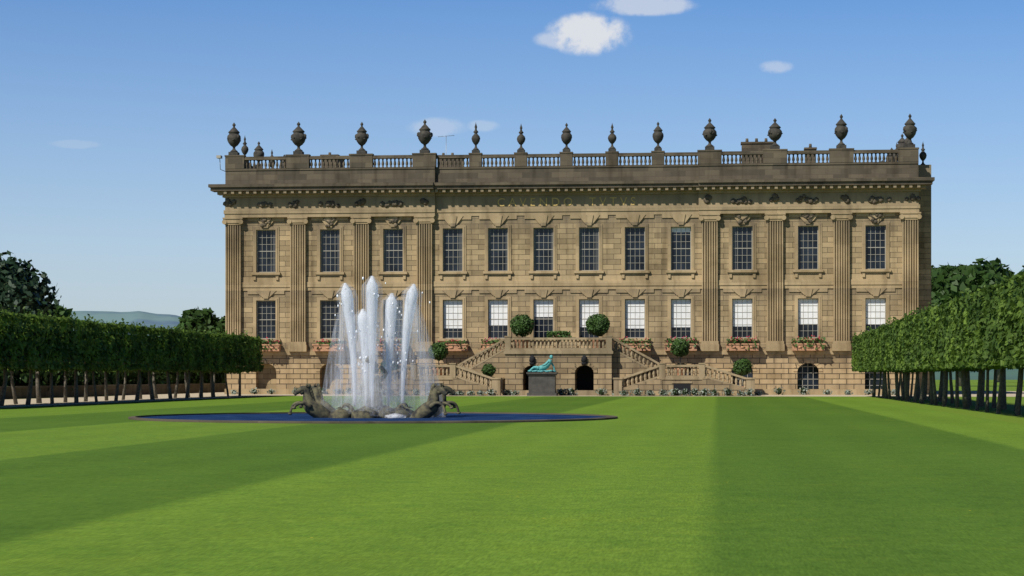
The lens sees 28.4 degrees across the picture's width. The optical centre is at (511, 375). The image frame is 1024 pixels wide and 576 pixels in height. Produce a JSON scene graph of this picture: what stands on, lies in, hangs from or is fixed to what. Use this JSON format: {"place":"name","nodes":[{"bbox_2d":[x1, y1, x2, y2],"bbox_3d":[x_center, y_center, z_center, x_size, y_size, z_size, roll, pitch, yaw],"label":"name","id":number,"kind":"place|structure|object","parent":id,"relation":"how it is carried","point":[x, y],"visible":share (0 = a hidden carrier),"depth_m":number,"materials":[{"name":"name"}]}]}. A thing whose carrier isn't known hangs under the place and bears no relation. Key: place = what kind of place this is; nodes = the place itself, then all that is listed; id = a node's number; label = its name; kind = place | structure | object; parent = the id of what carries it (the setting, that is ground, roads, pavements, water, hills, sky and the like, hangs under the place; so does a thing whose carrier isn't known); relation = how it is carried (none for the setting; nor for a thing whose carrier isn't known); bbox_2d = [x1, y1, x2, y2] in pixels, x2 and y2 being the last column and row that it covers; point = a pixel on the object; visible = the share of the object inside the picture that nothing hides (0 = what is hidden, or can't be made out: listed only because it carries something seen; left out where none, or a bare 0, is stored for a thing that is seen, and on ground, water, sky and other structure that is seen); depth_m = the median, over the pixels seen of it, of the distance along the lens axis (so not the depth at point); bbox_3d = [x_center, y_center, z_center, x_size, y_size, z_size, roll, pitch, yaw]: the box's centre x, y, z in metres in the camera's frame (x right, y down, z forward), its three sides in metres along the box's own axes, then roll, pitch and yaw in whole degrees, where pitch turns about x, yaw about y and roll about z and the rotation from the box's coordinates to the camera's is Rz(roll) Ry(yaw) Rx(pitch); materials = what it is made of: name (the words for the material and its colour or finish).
{"place":"outdoors","nodes":[
{"label":"outdoors","id":0,"kind":"place"},
{"bbox_2d":[70,311,181,336],"bbox_3d":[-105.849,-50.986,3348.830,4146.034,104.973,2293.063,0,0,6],"label":"hill","id":1,"kind":"structure","parent":0,"point":[159,320],"depth_m":3071.89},
{"bbox_2d":[139,413,603,420],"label":"pond water","id":2,"kind":"structure","parent":0,"point":[308,417],"depth_m":72.28,"materials":[{"name":"blue liquid"}]},
{"bbox_2d":[288,356,460,417],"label":"triton sea horses","id":3,"kind":"object","parent":2,"relation":"on","point":[313,403],"visible":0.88,"depth_m":71.64,"materials":[{"name":"stone"}]},
{"bbox_2d":[335,276,429,417],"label":"fountain water jets","id":4,"kind":"object","parent":2,"relation":"in","point":[367,323],"visible":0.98,"depth_m":72.54,"materials":[{"name":"white liquid"}]},
{"bbox_2d":[0,380,1023,575],"bbox_3d":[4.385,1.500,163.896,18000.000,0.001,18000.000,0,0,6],"label":"ground","id":5,"kind":"structure","parent":0,"point":[814,485],"depth_m":26.78,"materials":[{"name":"green plant"}]},
{"bbox_2d":[0,250,61,326],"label":"cedar tree","id":6,"kind":"object","parent":5,"relation":"on","point":[20,287],"visible":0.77,"depth_m":197.75,"materials":[{"name":"green plant"}]},
{"bbox_2d":[49,304,72,329],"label":"tree belt","id":7,"kind":"object","parent":5,"relation":"on","point":[62,311],"visible":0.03,"depth_m":314.64,"materials":[{"name":"green plant"}]},
{"bbox_2d":[0,324,225,398],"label":"shrubbery","id":8,"kind":"object","parent":5,"relation":"on","point":[21,381],"visible":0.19,"depth_m":156.26,"materials":[{"name":"green plant"}]},
{"bbox_2d":[0,305,263,405],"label":"pleached trees","id":9,"kind":"object","parent":5,"relation":"on","point":[89,344],"visible":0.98,"depth_m":116.68,"materials":[{"name":"green plant"}]},
{"bbox_2d":[176,307,224,382],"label":"tree","id":10,"kind":"object","parent":5,"relation":"on","point":[203,319],"visible":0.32,"depth_m":188.42,"materials":[{"name":"green plant"}]},
{"bbox_2d":[128,412,617,423],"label":"pond kerb","id":11,"kind":"structure","parent":5,"relation":"on","point":[607,417],"depth_m":65.78,"materials":[{"name":"stone"}]},
{"bbox_2d":[526,355,557,395],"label":"statue on pedestal","id":12,"kind":"object","parent":5,"relation":"on","point":[542,380],"visible":1,"depth_m":153.27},
{"bbox_2d":[362,336,755,395],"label":"garden staircase","id":13,"kind":"structure","parent":5,"relation":"on","point":[588,371],"depth_m":155.56,"materials":[{"name":"stone"}]},
{"bbox_2d":[230,386,895,395],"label":"border plants","id":14,"kind":"object","parent":5,"relation":"on","point":[684,392],"visible":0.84,"depth_m":154.70,"materials":[{"name":"green plant"}]},
{"bbox_2d":[379,314,751,386],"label":"topiary bushes","id":15,"kind":"object","parent":5,"relation":"on","point":[523,325],"visible":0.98,"depth_m":156.95,"materials":[{"name":"plant"}]},
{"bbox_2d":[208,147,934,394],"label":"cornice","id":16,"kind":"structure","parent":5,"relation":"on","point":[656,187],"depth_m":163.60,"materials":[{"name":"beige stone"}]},
{"bbox_2d":[259,335,825,350],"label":"flower boxes","id":17,"kind":"object","parent":16,"relation":"attached to","point":[735,345],"depth_m":162.53,"materials":[{"name":"ceramic"}]},
{"bbox_2d":[245,153,896,168],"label":"house roof balusters","id":18,"kind":"object","parent":16,"relation":"on","point":[591,161],"visible":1,"depth_m":163.92,"materials":[{"name":"grey stone"}]},
{"bbox_2d":[227,114,926,167],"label":"rooftop urns","id":19,"kind":"object","parent":16,"relation":"on","point":[424,135],"visible":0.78,"depth_m":164.40,"materials":[{"name":"stone"}]},
{"bbox_2d":[227,354,915,388],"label":"rusticated base wall","id":20,"kind":"structure","parent":5,"relation":"on","point":[771,372],"depth_m":162.80,"materials":[{"name":"beige stone"}]},
{"bbox_2d":[258,364,458,388],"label":"house niches","id":21,"kind":"object","parent":20,"relation":"in","point":[330,377],"visible":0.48,"depth_m":166.81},
{"bbox_2d":[252,360,822,371],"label":"house basement arch surrounds","id":22,"kind":"object","parent":20,"relation":"attached to","point":[457,362],"visible":0.56,"depth_m":164.74,"materials":[{"name":"beige stone"}]},
{"bbox_2d":[851,265,1023,414],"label":"pleached trees","id":23,"kind":"object","parent":5,"relation":"on","point":[980,331],"visible":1,"depth_m":89.88,"materials":[{"name":"green plant"}]},
{"bbox_2d":[931,257,1014,385],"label":"oak tree","id":24,"kind":"object","parent":5,"relation":"on","point":[948,281],"visible":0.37,"depth_m":287.11,"materials":[{"name":"green plant"}]},
{"bbox_2d":[997,369,999,381],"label":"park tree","id":25,"kind":"object","parent":5,"relation":"on","point":[998,375],"depth_m":476.71,"materials":[{"name":"green plant"}]},
{"bbox_2d":[0,0,1023,318],"label":"sky","id":26,"kind":"structure","parent":0,"point":[116,116],"materials":[{"name":"blue"}]},
{"bbox_2d":[216,135,816,170],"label":"chimneys","id":27,"kind":"object","parent":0,"point":[747,145],"visible":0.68,"depth_m":170.96,"materials":[{"name":"brown stone"}]},
{"bbox_2d":[241,165,930,394],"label":"house wall","id":28,"kind":"structure","parent":0,"point":[566,266],"depth_m":163.56,"materials":[{"name":"beige stone"}]},
{"bbox_2d":[498,197,634,205],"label":"house motto letters","id":29,"kind":"object","parent":28,"relation":"attached to","point":[564,201],"visible":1,"depth_m":163.92,"materials":[{"name":"gold metal"}]},
{"bbox_2d":[257,225,885,388],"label":"house windows","id":30,"kind":"structure","parent":28,"relation":"in","point":[875,308],"depth_m":163.95,"materials":[{"name":"grey glass"}]},
{"bbox_2d":[248,213,894,347],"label":"window surrounds","id":31,"kind":"object","parent":28,"relation":"attached to","point":[587,220],"visible":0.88,"depth_m":163.70,"materials":[{"name":"beige stone"}]},
{"bbox_2d":[222,212,921,351],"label":"pilasters","id":32,"kind":"object","parent":28,"relation":"attached to","point":[841,341],"visible":0.9,"depth_m":162.55,"materials":[{"name":"beige stone"}]},
{"bbox_2d":[223,193,920,227],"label":"carved frieze ornament","id":33,"kind":"object","parent":28,"relation":"attached to","point":[706,200],"visible":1,"depth_m":162.28,"materials":[{"name":"brown stone"}]},
{"bbox_2d":[935,268,1023,379],"bbox_3d":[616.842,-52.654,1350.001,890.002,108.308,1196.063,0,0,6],"label":"hill","id":34,"kind":"structure","parent":0,"point":[1011,374],"depth_m":840.44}
]}

